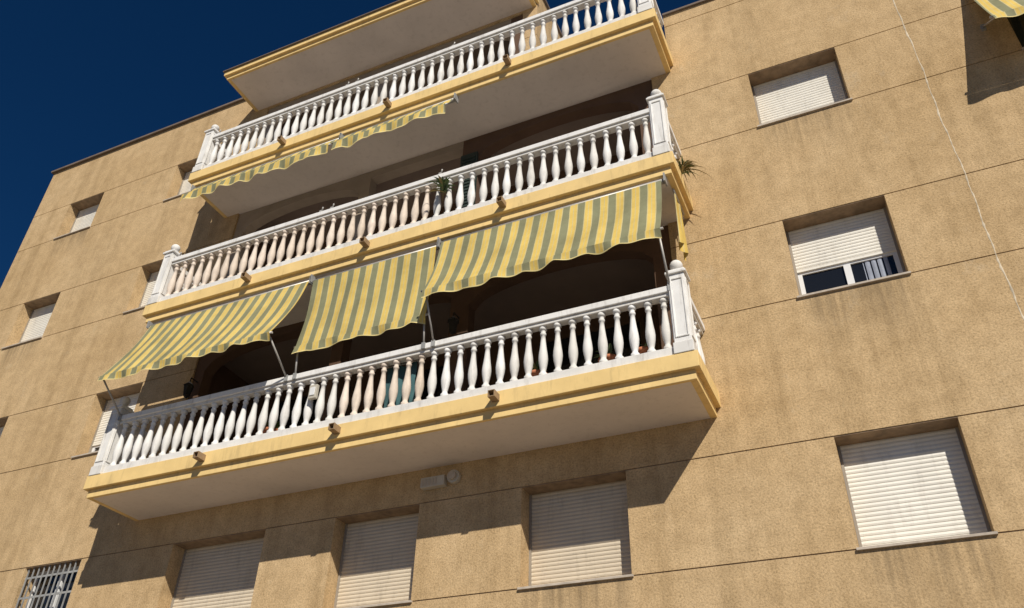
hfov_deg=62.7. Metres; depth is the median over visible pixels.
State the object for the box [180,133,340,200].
striped awning
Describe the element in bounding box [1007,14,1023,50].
window
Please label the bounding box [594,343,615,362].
potted plant
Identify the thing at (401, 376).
hanging towel
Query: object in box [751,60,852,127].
window
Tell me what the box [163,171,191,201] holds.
window
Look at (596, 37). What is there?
balcony fascia
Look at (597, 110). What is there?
loggia
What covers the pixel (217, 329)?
striped awning
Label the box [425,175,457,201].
yucca plant
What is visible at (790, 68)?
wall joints
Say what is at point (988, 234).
vertical sealant joint
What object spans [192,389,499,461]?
drain spouts
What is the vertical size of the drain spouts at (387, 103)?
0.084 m
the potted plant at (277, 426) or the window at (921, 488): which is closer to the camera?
the window at (921, 488)
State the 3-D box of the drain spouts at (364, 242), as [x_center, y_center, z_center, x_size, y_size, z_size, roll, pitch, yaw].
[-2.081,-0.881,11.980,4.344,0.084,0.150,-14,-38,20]
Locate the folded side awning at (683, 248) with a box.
[672,189,687,260]
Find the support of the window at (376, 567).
attached to the front wall
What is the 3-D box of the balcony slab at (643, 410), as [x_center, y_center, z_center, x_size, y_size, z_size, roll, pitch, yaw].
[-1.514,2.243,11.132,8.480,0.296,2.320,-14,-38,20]
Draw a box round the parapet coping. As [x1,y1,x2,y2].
[51,0,709,174]
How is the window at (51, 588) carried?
attached to the front wall
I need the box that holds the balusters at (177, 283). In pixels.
[165,89,676,295]
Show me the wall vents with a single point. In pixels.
(440, 481)
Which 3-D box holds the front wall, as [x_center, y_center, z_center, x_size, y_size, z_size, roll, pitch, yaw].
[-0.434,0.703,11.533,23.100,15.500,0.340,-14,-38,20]
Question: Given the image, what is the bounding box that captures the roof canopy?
[223,0,538,111]
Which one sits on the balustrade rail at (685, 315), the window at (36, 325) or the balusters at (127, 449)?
the balusters at (127, 449)
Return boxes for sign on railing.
[308,384,318,399]
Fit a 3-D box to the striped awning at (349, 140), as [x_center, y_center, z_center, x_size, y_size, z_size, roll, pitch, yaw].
[-1.899,-2.860,13.365,2.150,0.623,0.340,-14,-38,20]
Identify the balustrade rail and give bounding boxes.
[89,267,704,475]
[147,93,680,304]
[191,0,663,172]
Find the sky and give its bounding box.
[0,0,698,287]
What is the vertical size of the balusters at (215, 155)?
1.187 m
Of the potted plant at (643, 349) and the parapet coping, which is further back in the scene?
the parapet coping
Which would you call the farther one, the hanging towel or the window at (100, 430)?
the window at (100, 430)
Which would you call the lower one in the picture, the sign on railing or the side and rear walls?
the sign on railing
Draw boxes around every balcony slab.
[93,382,709,519]
[152,176,684,328]
[198,29,665,216]
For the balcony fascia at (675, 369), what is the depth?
9.84 m
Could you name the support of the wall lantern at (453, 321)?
attached to the loggia at (613, 272)
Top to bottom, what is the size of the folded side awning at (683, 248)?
0.865 m
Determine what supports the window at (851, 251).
attached to the front wall
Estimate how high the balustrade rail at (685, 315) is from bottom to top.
1.115 m
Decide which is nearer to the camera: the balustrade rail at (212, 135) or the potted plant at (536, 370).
the potted plant at (536, 370)
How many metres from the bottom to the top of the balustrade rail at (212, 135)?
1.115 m
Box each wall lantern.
[183,377,197,397]
[448,312,458,334]
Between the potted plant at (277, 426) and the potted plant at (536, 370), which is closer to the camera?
the potted plant at (536, 370)
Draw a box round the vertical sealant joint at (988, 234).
[893,0,1023,319]
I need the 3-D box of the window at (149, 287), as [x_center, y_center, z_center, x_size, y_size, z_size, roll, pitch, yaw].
[-6.547,-0.304,15.697,1.110,1.116,0.390,-14,-38,20]
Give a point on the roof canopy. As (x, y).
(378, 36)
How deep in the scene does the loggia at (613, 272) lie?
12.66 m
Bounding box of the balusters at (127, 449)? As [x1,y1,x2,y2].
[109,260,704,465]
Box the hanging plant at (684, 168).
[676,156,710,179]
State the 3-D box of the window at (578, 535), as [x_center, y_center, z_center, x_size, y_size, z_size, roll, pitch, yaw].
[0.752,2.595,9.471,1.320,1.206,0.390,-14,-38,20]
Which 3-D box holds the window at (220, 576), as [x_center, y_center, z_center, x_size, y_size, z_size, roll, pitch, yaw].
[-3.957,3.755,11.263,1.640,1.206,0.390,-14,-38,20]
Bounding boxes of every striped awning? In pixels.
[97,274,316,420]
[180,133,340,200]
[292,239,440,380]
[331,93,458,149]
[421,172,671,347]
[974,0,1023,31]
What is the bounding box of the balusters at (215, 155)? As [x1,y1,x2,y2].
[208,0,659,164]
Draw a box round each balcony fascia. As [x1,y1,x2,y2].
[83,350,720,520]
[142,151,692,323]
[188,8,672,217]
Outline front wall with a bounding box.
[0,0,1023,607]
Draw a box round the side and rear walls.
[285,3,560,132]
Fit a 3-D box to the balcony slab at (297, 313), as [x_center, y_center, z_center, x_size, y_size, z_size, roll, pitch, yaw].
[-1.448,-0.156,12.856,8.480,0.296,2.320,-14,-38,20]
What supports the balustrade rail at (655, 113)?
on the balcony slab at (297, 313)
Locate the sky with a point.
(80, 79)
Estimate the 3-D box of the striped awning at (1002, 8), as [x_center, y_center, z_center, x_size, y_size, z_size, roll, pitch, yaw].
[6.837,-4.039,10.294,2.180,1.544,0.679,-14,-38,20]
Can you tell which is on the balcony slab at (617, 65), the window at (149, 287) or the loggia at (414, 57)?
the loggia at (414, 57)
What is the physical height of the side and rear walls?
15.500 m
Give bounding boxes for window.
[1,303,55,349]
[15,561,80,607]
[53,204,98,239]
[71,393,139,458]
[123,271,158,313]
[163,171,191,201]
[170,538,263,607]
[334,513,418,607]
[517,480,633,589]
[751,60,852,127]
[786,207,910,298]
[837,427,997,550]
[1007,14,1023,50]
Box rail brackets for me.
[177,42,455,256]
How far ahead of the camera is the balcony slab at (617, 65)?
13.66 m
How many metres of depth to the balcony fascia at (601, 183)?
11.59 m
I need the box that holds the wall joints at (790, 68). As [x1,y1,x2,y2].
[0,2,1023,601]
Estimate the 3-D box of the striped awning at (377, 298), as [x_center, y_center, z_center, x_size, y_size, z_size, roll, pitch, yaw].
[-1.984,0.063,11.335,2.130,1.760,0.239,-14,-38,20]
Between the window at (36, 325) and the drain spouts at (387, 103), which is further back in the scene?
the window at (36, 325)
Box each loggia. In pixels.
[176,225,674,451]
[224,80,652,278]
[263,14,522,144]
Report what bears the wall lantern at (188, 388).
attached to the loggia at (613, 272)
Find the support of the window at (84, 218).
attached to the front wall
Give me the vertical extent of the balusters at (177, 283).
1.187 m
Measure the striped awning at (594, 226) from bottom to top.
1.800 m
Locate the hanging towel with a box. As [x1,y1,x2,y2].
[381,360,419,407]
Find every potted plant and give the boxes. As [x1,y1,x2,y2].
[263,421,279,433]
[531,360,547,376]
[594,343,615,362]
[638,343,648,353]
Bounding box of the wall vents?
[420,470,460,490]
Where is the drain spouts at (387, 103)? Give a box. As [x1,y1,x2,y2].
[277,54,510,144]
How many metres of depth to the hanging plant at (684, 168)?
11.00 m
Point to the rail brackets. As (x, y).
(333, 203)
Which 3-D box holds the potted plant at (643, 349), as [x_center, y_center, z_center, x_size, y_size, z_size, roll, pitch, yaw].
[1.481,0.565,9.442,0.270,0.369,0.281,-14,-38,20]
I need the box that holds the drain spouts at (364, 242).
[240,196,505,282]

